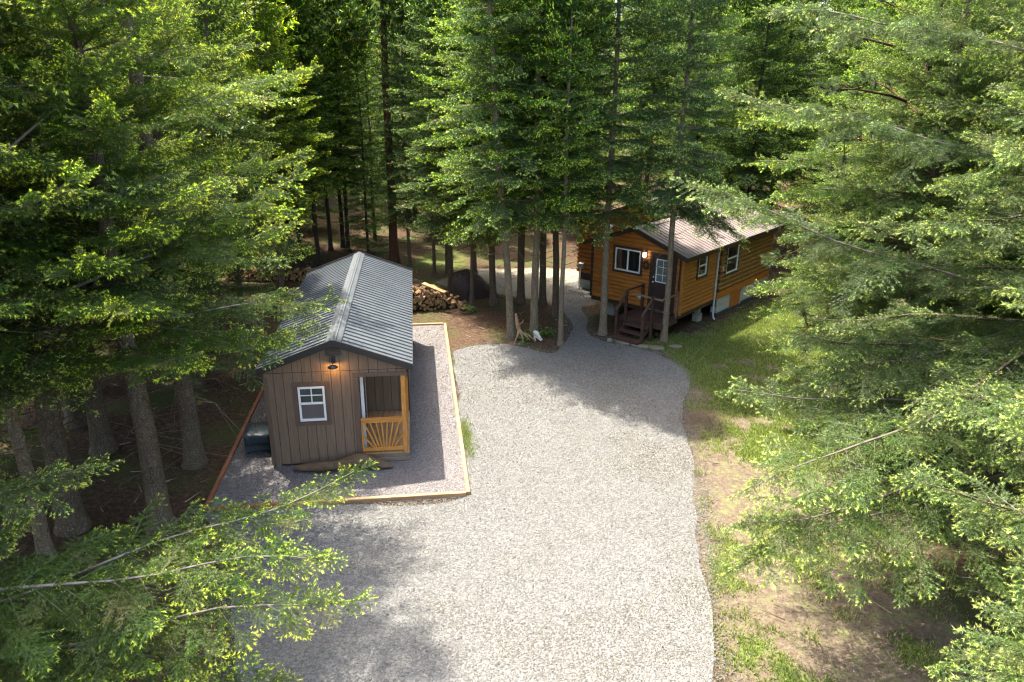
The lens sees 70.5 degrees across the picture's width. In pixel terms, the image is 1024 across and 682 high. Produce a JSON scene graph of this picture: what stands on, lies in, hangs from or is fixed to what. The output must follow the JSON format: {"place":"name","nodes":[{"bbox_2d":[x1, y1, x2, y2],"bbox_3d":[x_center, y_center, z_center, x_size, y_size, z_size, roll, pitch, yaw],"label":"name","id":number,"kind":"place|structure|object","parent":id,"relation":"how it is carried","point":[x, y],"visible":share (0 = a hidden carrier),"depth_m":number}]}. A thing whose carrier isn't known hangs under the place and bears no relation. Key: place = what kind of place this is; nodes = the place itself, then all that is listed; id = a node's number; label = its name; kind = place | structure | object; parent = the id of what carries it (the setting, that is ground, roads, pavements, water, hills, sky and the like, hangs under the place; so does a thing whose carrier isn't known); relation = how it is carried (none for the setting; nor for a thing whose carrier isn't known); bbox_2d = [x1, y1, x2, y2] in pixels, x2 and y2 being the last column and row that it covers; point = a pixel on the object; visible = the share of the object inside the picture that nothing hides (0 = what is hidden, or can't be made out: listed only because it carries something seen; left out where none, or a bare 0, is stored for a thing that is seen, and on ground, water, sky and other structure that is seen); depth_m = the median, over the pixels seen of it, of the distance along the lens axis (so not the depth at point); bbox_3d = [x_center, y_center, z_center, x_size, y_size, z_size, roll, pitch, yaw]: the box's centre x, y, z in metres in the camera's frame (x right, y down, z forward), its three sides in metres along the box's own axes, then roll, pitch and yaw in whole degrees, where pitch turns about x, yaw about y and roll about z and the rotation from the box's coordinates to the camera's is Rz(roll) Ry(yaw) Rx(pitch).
{"place":"outdoors","nodes":[
{"label":"outdoors","id":0,"kind":"place"},
{"bbox_2d":[0,98,1023,681],"bbox_3d":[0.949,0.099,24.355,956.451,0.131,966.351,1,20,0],"label":"ground","id":1,"kind":"structure","parent":0,"point":[864,650],"depth_m":15.36},
{"bbox_2d":[0,323,75,477],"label":"fir tree","id":2,"kind":"object","parent":1,"relation":"on","point":[24,429],"visible":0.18,"depth_m":15.86},
{"bbox_2d":[0,223,81,416],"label":"fir tree","id":3,"kind":"object","parent":1,"relation":"on","point":[62,345],"visible":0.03,"depth_m":15.81},
{"bbox_2d":[0,0,145,606],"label":"fir tree","id":4,"kind":"object","parent":1,"relation":"on","point":[46,198],"visible":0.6,"depth_m":10.42},
{"bbox_2d":[0,0,152,564],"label":"fir tree","id":5,"kind":"object","parent":1,"relation":"on","point":[43,542],"visible":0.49,"depth_m":11.47},
{"bbox_2d":[3,0,209,387],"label":"fir tree","id":6,"kind":"object","parent":1,"relation":"on","point":[133,218],"visible":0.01,"depth_m":18.38},
{"bbox_2d":[1,0,218,428],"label":"fir tree","id":7,"kind":"object","parent":1,"relation":"on","point":[80,421],"visible":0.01,"depth_m":17.95},
{"bbox_2d":[80,0,224,277],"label":"fir tree","id":8,"kind":"object","parent":1,"relation":"on","point":[153,73],"depth_m":24.45},
{"bbox_2d":[2,0,304,469],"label":"fir tree","id":9,"kind":"object","parent":1,"relation":"on","point":[188,418],"visible":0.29,"depth_m":14.83},
{"bbox_2d":[0,0,317,537],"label":"fir tree","id":10,"kind":"object","parent":1,"relation":"on","point":[77,521],"visible":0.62,"depth_m":11.80},
{"bbox_2d":[0,0,322,457],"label":"fir tree","id":11,"kind":"object","parent":1,"relation":"on","point":[97,427],"visible":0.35,"depth_m":16.62},
{"bbox_2d":[0,0,349,538],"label":"fir tree","id":12,"kind":"object","parent":1,"relation":"on","point":[124,328],"visible":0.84,"depth_m":11.62},
{"bbox_2d":[0,452,378,681],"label":"fir tree","id":13,"kind":"object","parent":1,"relation":"on","point":[26,639],"visible":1,"depth_m":8.97},
{"bbox_2d":[76,0,315,387],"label":"fir tree","id":14,"kind":"object","parent":1,"relation":"on","point":[157,136],"visible":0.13,"depth_m":18.41},
{"bbox_2d":[131,0,277,326],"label":"fir tree","id":15,"kind":"object","parent":1,"relation":"on","point":[170,68],"visible":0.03,"depth_m":23.20},
{"bbox_2d":[180,0,250,242],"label":"fir tree","id":16,"kind":"object","parent":1,"relation":"on","point":[216,68],"depth_m":32.46},
{"bbox_2d":[149,0,302,357],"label":"fir tree","id":17,"kind":"object","parent":1,"relation":"on","point":[216,17],"visible":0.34,"depth_m":20.40},
{"bbox_2d":[200,0,300,280],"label":"fir tree","id":18,"kind":"object","parent":1,"relation":"on","point":[263,69],"visible":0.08,"depth_m":29.12},
{"bbox_2d":[213,1,311,261],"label":"fir tree","id":19,"kind":"object","parent":1,"relation":"on","point":[291,241],"visible":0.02,"depth_m":34.85},
{"bbox_2d":[221,0,306,268],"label":"fir tree","id":20,"kind":"object","parent":1,"relation":"on","point":[291,118],"visible":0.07,"depth_m":30.19},
{"bbox_2d":[200,0,333,297],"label":"fir tree","id":21,"kind":"object","parent":1,"relation":"on","point":[269,35],"visible":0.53,"depth_m":26.38},
{"bbox_2d":[229,20,316,240],"bbox_3d":[-12.609,-12.481,36.528,4.705,15.521,4.675,11,22,27],"label":"fir tree","id":22,"kind":"object","parent":1,"relation":"on","point":[294,229],"visible":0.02,"depth_m":38.48},
{"bbox_2d":[227,2,338,251],"bbox_3d":[-11.268,-14.799,33.525,6.510,21.974,6.746,13,23,32],"label":"fir tree","id":23,"kind":"object","parent":1,"relation":"on","point":[287,221],"visible":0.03,"depth_m":34.99},
{"bbox_2d":[236,0,345,266],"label":"fir tree","id":24,"kind":"object","parent":1,"relation":"on","point":[307,188],"visible":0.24,"depth_m":31.84},
{"bbox_2d":[274,4,323,223],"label":"fir tree","id":25,"kind":"object","parent":1,"relation":"on","point":[306,192],"depth_m":42.82},
{"bbox_2d":[268,0,348,265],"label":"fir tree","id":26,"kind":"object","parent":1,"relation":"on","point":[301,49],"visible":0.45,"depth_m":31.60},
{"bbox_2d":[285,8,343,229],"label":"fir tree","id":27,"kind":"object","parent":1,"relation":"on","point":[320,206],"visible":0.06,"depth_m":41.69},
{"bbox_2d":[285,0,369,250],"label":"fir tree","id":28,"kind":"object","parent":1,"relation":"on","point":[330,245],"visible":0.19,"depth_m":34.83},
{"bbox_2d":[298,0,372,247],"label":"fir tree","id":29,"kind":"object","parent":1,"relation":"on","point":[342,243],"visible":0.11,"depth_m":35.44},
{"bbox_2d":[203,323,469,511],"bbox_3d":[-4.315,1.428,20.396,5.427,0.148,11.558,-2,20,-7],"label":"timber border","id":30,"kind":"object","parent":1,"relation":"on","point":[420,496],"visible":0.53,"depth_m":15.32},
{"bbox_2d":[210,324,465,505],"bbox_3d":[-4.315,1.418,20.393,6.810,0.001,12.074,1,20,0],"label":"gravel pad","id":31,"kind":"object","parent":1,"relation":"on","point":[311,476],"visible":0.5,"depth_m":16.54},
{"bbox_2d":[243,422,270,453],"bbox_3d":[-5.975,2.277,17.110,0.649,0.564,0.747,-3,20,-9],"label":"covered generator","id":32,"kind":"object","parent":31,"relation":"on","point":[256,435],"visible":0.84,"depth_m":16.83},
{"bbox_2d":[254,251,412,466],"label":"garden shed","id":33,"kind":"structure","parent":31,"relation":"on","point":[341,390],"depth_m":16.38},
{"bbox_2d":[291,381,331,425],"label":"window","id":34,"kind":"structure","parent":33,"relation":"in","point":[312,406],"depth_m":15.98},
{"bbox_2d":[359,377,367,446],"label":"door","id":35,"kind":"structure","parent":33,"relation":"in","point":[362,379],"depth_m":16.62},
{"bbox_2d":[210,325,464,504],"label":"pad stones","id":36,"kind":"object","parent":31,"relation":"on","point":[366,475],"visible":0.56,"depth_m":16.69},
{"bbox_2d":[294,453,392,471],"bbox_3d":[-3.765,2.716,16.263,2.175,0.358,0.505,1,20,0],"label":"driftwood log","id":37,"kind":"object","parent":31,"relation":"on","point":[353,459],"visible":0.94,"depth_m":16.13},
{"bbox_2d":[295,0,383,252],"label":"fir tree","id":38,"kind":"object","parent":1,"relation":"on","point":[345,85],"visible":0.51,"depth_m":34.25},
{"bbox_2d":[316,11,370,189],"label":"fir tree","id":39,"kind":"object","parent":1,"relation":"on","point":[345,91],"visible":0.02,"depth_m":54.51},
{"bbox_2d":[307,0,419,263],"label":"pine tree","id":40,"kind":"object","parent":1,"relation":"on","point":[394,256],"visible":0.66,"depth_m":32.01},
{"bbox_2d":[332,4,403,254],"bbox_3d":[-7.087,-9.819,34.880,3.529,11.641,3.506,-11,23,-29],"label":"fir tree","id":41,"kind":"object","parent":1,"relation":"on","point":[349,52],"visible":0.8,"depth_m":34.61},
{"bbox_2d":[336,0,409,240],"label":"fir tree","id":42,"kind":"object","parent":1,"relation":"on","point":[377,115],"visible":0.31,"depth_m":37.75},
{"bbox_2d":[346,5,408,146],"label":"fir tree","id":43,"kind":"object","parent":1,"relation":"on","point":[377,86],"visible":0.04,"depth_m":45.16},
{"bbox_2d":[351,5,410,190],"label":"fir tree","id":44,"kind":"object","parent":1,"relation":"on","point":[375,122],"depth_m":56.24},
{"bbox_2d":[349,1,433,218],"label":"fir tree","id":45,"kind":"object","parent":1,"relation":"on","point":[382,115],"visible":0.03,"depth_m":43.60},
{"bbox_2d":[365,0,439,265],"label":"fir tree","id":46,"kind":"object","parent":1,"relation":"on","point":[393,76],"visible":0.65,"depth_m":31.96},
{"bbox_2d":[371,3,441,231],"bbox_3d":[-5.428,-16.597,38.586,4.900,22.049,5.719,2,20,3],"label":"fir tree","id":47,"kind":"object","parent":1,"relation":"on","point":[400,107],"visible":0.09,"depth_m":39.02},
{"bbox_2d":[395,0,454,273],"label":"fir tree","id":48,"kind":"object","parent":1,"relation":"on","point":[424,11],"visible":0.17,"depth_m":30.01},
{"bbox_2d":[398,0,464,234],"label":"fir tree","id":49,"kind":"object","parent":1,"relation":"on","point":[422,87],"visible":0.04,"depth_m":39.19},
{"bbox_2d":[397,40,468,215],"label":"fir tree","id":50,"kind":"object","parent":1,"relation":"on","point":[426,161],"visible":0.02,"depth_m":42.97},
{"bbox_2d":[386,0,488,289],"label":"fir tree","id":51,"kind":"object","parent":1,"relation":"on","point":[433,63],"visible":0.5,"depth_m":27.89},
{"bbox_2d":[415,0,459,273],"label":"fir tree","id":52,"kind":"object","parent":1,"relation":"on","point":[441,127],"visible":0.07,"depth_m":30.71},
{"bbox_2d":[408,0,507,273],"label":"fir tree","id":53,"kind":"object","parent":1,"relation":"on","point":[475,256],"visible":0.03,"depth_m":30.38},
{"bbox_2d":[203,282,713,681],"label":"gravel drive","id":54,"kind":"structure","parent":1,"relation":"on","point":[551,594],"depth_m":13.37},
{"bbox_2d":[191,280,741,681],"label":"drive stones","id":55,"kind":"object","parent":54,"relation":"on","point":[543,513],"visible":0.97,"depth_m":13.93},
{"bbox_2d":[448,269,488,300],"bbox_3d":[-1.714,-2.353,29.509,1.862,1.089,1.417,2,20,5],"label":"tarpaulin","id":56,"kind":"object","parent":1,"relation":"on","point":[459,282],"visible":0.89,"depth_m":29.09},
{"bbox_2d":[460,415,482,459],"bbox_3d":[-1.030,2.351,17.810,0.725,0.130,2.580,1,20,0],"label":"grass clump","id":57,"kind":"object","parent":1,"relation":"on","point":[468,437],"visible":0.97,"depth_m":17.83},
{"bbox_2d":[431,0,512,305],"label":"fir tree","id":58,"kind":"object","parent":1,"relation":"on","point":[472,278],"visible":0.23,"depth_m":26.84},
{"bbox_2d":[410,0,543,305],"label":"fir tree","id":59,"kind":"object","parent":1,"relation":"on","point":[493,300],"visible":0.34,"depth_m":25.88},
{"bbox_2d":[421,0,578,339],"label":"fir tree","id":60,"kind":"object","parent":1,"relation":"on","point":[490,20],"visible":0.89,"depth_m":21.96},
{"bbox_2d":[2,237,1006,680],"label":"fallen sticks","id":61,"kind":"object","parent":1,"relation":"on","point":[452,335],"visible":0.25,"depth_m":19.56},
{"bbox_2d":[514,313,535,342],"bbox_3d":[0.449,-0.427,24.395,0.727,0.982,0.350,1,20,0],"label":"root wood","id":62,"kind":"object","parent":1,"relation":"on","point":[518,327],"visible":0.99,"depth_m":24.41},
{"bbox_2d":[452,2,598,303],"bbox_3d":[0.477,-11.160,25.526,5.499,20.696,5.749,15,24,34],"label":"fir tree","id":63,"kind":"object","parent":1,"relation":"on","point":[520,298],"visible":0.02,"depth_m":27.96},
{"bbox_2d":[533,330,542,340],"bbox_3d":[0.878,-0.166,24.561,0.346,0.371,0.192,10,22,24],"label":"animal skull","id":64,"kind":"object","parent":1,"relation":"on","point":[536,334],"visible":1,"depth_m":24.51},
{"bbox_2d":[449,0,629,334],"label":"fir tree","id":65,"kind":"object","parent":1,"relation":"on","point":[540,41],"visible":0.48,"depth_m":22.05},
{"bbox_2d":[489,1,606,305],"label":"fir tree","id":66,"kind":"object","parent":1,"relation":"on","point":[542,300],"visible":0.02,"depth_m":27.88},
{"bbox_2d":[539,326,556,337],"bbox_3d":[1.175,-0.336,25.065,0.765,0.319,0.726,1,20,0],"label":"leafy plant","id":67,"kind":"object","parent":1,"relation":"on","point":[545,333],"visible":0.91,"depth_m":25.08},
{"bbox_2d":[480,0,634,317],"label":"fir tree","id":68,"kind":"object","parent":1,"relation":"on","point":[555,301],"visible":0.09,"depth_m":24.98},
{"bbox_2d":[160,269,958,681],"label":"stray stones","id":69,"kind":"object","parent":1,"relation":"on","point":[700,497],"visible":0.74,"depth_m":14.06},
{"bbox_2d":[520,0,616,346],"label":"fir tree","id":70,"kind":"object","parent":1,"relation":"on","point":[574,36],"visible":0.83,"depth_m":21.49},
{"bbox_2d":[564,0,623,245],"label":"fir tree","id":71,"kind":"object","parent":1,"relation":"on","point":[598,103],"visible":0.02,"depth_m":36.25},
{"bbox_2d":[568,0,628,225],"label":"fir tree","id":72,"kind":"object","parent":1,"relation":"on","point":[607,151],"visible":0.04,"depth_m":39.71},
{"bbox_2d":[587,1,628,153],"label":"fir tree","id":73,"kind":"object","parent":1,"relation":"on","point":[610,51],"visible":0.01,"depth_m":64.20},
{"bbox_2d":[528,0,703,335],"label":"fir tree","id":74,"kind":"object","parent":1,"relation":"on","point":[616,44],"visible":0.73,"depth_m":22.31},
{"bbox_2d":[613,339,628,345],"bbox_3d":[3.718,0.033,24.503,0.642,0.088,0.432,14,23,32],"label":"flat stone","id":75,"kind":"object","parent":1,"relation":"on","point":[620,342],"visible":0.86,"depth_m":24.33},
{"bbox_2d":[602,0,646,156],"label":"fir tree","id":76,"kind":"object","parent":1,"relation":"on","point":[620,56],"visible":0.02,"depth_m":68.35},
{"bbox_2d":[631,344,647,348],"bbox_3d":[4.237,0.154,24.180,0.728,0.088,0.360,12,23,29],"label":"flat stone","id":77,"kind":"object","parent":1,"relation":"on","point":[644,346],"visible":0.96,"depth_m":24.06},
{"bbox_2d":[611,284,678,345],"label":"entry steps","id":78,"kind":"structure","parent":1,"relation":"on","point":[641,319],"depth_m":24.69},
{"bbox_2d":[611,0,686,198],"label":"fir tree","id":79,"kind":"object","parent":1,"relation":"on","point":[656,87],"visible":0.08,"depth_m":43.77},
{"bbox_2d":[612,0,694,185],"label":"fir tree","id":80,"kind":"object","parent":1,"relation":"on","point":[636,103],"visible":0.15,"depth_m":42.02},
{"bbox_2d":[608,0,699,180],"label":"fir tree","id":81,"kind":"object","parent":1,"relation":"on","point":[641,107],"visible":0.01,"depth_m":47.23},
{"bbox_2d":[648,345,664,350],"bbox_3d":[4.740,0.234,23.968,0.597,0.088,0.325,6,21,16],"label":"flat stone","id":82,"kind":"object","parent":1,"relation":"on","point":[654,347],"visible":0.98,"depth_m":23.89},
{"bbox_2d":[569,187,783,321],"bbox_3d":[5.910,-3.752,29.233,6.812,4.147,8.292,17,25,38],"label":"log cabin","id":83,"kind":"object","parent":1,"relation":"on","point":[718,281],"visible":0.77,"depth_m":26.21},
{"bbox_2d":[612,244,643,276],"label":"window","id":84,"kind":"structure","parent":83,"relation":"in","point":[627,260],"depth_m":25.76},
{"bbox_2d":[647,252,677,313],"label":"door","id":85,"kind":"structure","parent":83,"relation":"in","point":[657,283],"depth_m":25.09},
{"bbox_2d":[696,256,708,279],"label":"window","id":86,"kind":"structure","parent":83,"relation":"in","point":[702,267],"depth_m":25.46},
{"bbox_2d":[724,244,740,276],"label":"window","id":87,"kind":"structure","parent":83,"relation":"in","point":[733,253],"depth_m":27.29},
{"bbox_2d":[644,0,710,186],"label":"fir tree","id":88,"kind":"object","parent":1,"relation":"on","point":[673,120],"visible":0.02,"depth_m":61.30},
{"bbox_2d":[601,0,766,342],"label":"fir tree","id":89,"kind":"object","parent":1,"relation":"on","point":[681,207],"visible":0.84,"depth_m":21.90},
{"bbox_2d":[649,4,752,194],"bbox_3d":[10.141,-14.051,37.199,5.568,18.485,5.604,-16,25,-38],"label":"fir tree","id":90,"kind":"object","parent":1,"relation":"on","point":[722,61],"visible":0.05,"depth_m":37.45},
{"bbox_2d":[643,0,759,198],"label":"fir tree","id":91,"kind":"object","parent":1,"relation":"on","point":[708,137],"visible":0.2,"depth_m":32.45},
{"bbox_2d":[666,404,749,432],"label":"needle litter","id":92,"kind":"object","parent":1,"relation":"on","point":[708,419],"visible":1,"depth_m":18.99},
{"bbox_2d":[702,0,775,197],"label":"fir tree","id":93,"kind":"object","parent":1,"relation":"on","point":[748,3],"visible":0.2,"depth_m":33.65},
{"bbox_2d":[700,2,798,184],"bbox_3d":[12.412,-15.972,38.154,5.666,21.469,5.419,13,23,30],"label":"fir tree","id":94,"kind":"object","parent":1,"relation":"on","point":[727,31],"visible":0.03,"depth_m":38.37},
{"bbox_2d":[697,0,815,223],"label":"fir tree","id":95,"kind":"object","parent":1,"relation":"on","point":[786,150],"visible":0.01,"depth_m":42.33},
{"bbox_2d":[702,0,813,216],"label":"fir tree","id":96,"kind":"object","parent":1,"relation":"on","point":[763,61],"visible":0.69,"depth_m":31.87},
{"bbox_2d":[750,1,806,188],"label":"fir tree","id":97,"kind":"object","parent":1,"relation":"on","point":[789,97],"depth_m":55.18},
{"bbox_2d":[723,0,853,209],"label":"fir tree","id":98,"kind":"object","parent":1,"relation":"on","point":[798,91],"visible":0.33,"depth_m":35.55},
{"bbox_2d":[609,284,991,681],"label":"grass","id":99,"kind":"structure","parent":1,"relation":"on","point":[717,344],"depth_m":18.76},
{"bbox_2d":[784,2,816,167],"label":"fir tree","id":100,"kind":"object","parent":1,"relation":"on","point":[797,102],"visible":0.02,"depth_m":70.72},
{"bbox_2d":[770,0,843,183],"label":"fir tree","id":101,"kind":"object","parent":1,"relation":"on","point":[816,42],"visible":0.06,"depth_m":47.00},
{"bbox_2d":[792,0,842,165],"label":"fir tree","id":102,"kind":"object","parent":1,"relation":"on","point":[816,73],"visible":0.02,"depth_m":72.26},
{"bbox_2d":[804,0,861,165],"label":"fir tree","id":103,"kind":"object","parent":1,"relation":"on","point":[829,48],"visible":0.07,"depth_m":54.22},
{"bbox_2d":[797,0,868,182],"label":"fir tree","id":104,"kind":"object","parent":1,"relation":"on","point":[811,175],"visible":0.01,"depth_m":58.29},
{"bbox_2d":[780,0,896,254],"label":"fir tree","id":105,"kind":"object","parent":1,"relation":"on","point":[843,105],"visible":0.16,"depth_m":33.18},
{"bbox_2d":[788,0,895,204],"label":"fir tree","id":106,"kind":"object","parent":1,"relation":"on","point":[832,60],"visible":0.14,"depth_m":47.94},
{"bbox_2d":[668,0,1023,608],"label":"fir tree","id":107,"kind":"object","parent":1,"relation":"on","point":[978,353],"visible":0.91,"depth_m":11.18},
{"bbox_2d":[817,0,926,296],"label":"fir tree","id":108,"kind":"object","parent":1,"relation":"on","point":[889,9],"visible":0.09,"depth_m":27.43},
{"bbox_2d":[847,3,900,98],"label":"fir tree","id":109,"kind":"object","parent":1,"relation":"on","point":[872,44],"visible":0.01,"depth_m":41.54},
{"bbox_2d":[736,0,1023,443],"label":"fir tree","id":110,"kind":"object","parent":1,"relation":"on","point":[956,64],"visible":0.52,"depth_m":15.64},
{"bbox_2d":[814,0,945,308],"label":"fir tree","id":111,"kind":"object","parent":1,"relation":"on","point":[899,55],"visible":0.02,"depth_m":25.56},
{"bbox_2d":[759,0,1022,408],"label":"fir tree","id":112,"kind":"object","parent":1,"relation":"on","point":[834,84],"visible":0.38,"depth_m":15.46},
{"bbox_2d":[774,0,1023,343],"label":"fir tree","id":113,"kind":"object","parent":1,"relation":"on","point":[873,109],"visible":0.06,"depth_m":19.90},
{"bbox_2d":[787,0,1023,312],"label":"fir tree","id":114,"kind":"object","parent":1,"relation":"on","point":[828,178],"visible":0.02,"depth_m":25.19},
{"bbox_2d":[876,17,1023,431],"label":"fir tree","id":115,"kind":"object","parent":1,"relation":"on","point":[952,207],"visible":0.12,"depth_m":15.38},
{"bbox_2d":[889,375,1023,681],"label":"fir tree","id":116,"kind":"object","parent":1,"relation":"on","point":[1009,659],"visible":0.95,"depth_m":8.74},
{"bbox_2d":[976,2,1023,124],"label":"fir tree","id":117,"kind":"object","parent":1,"relation":"on","point":[1019,56],"visible":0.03,"depth_m":28.25},
{"bbox_2d":[605,0,833,96],"label":"sky","id":118,"kind":"structure","parent":0,"point":[615,0]},
{"bbox_3d":[-3.311,-1.893,27.743,0.142,0.193,0.456,-9,21,-15],"label":"firewood log","id":119,"kind":"object","parent":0,"visible":0},
{"bbox_2d":[422,282,446,292],"bbox_3d":[-2.961,-2.026,27.601,1.100,0.041,0.180,23,34,27],"label":"wood plank","id":120,"kind":"object","parent":119,"relation":"on","point":[434,287],"visible":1,"depth_m":27.57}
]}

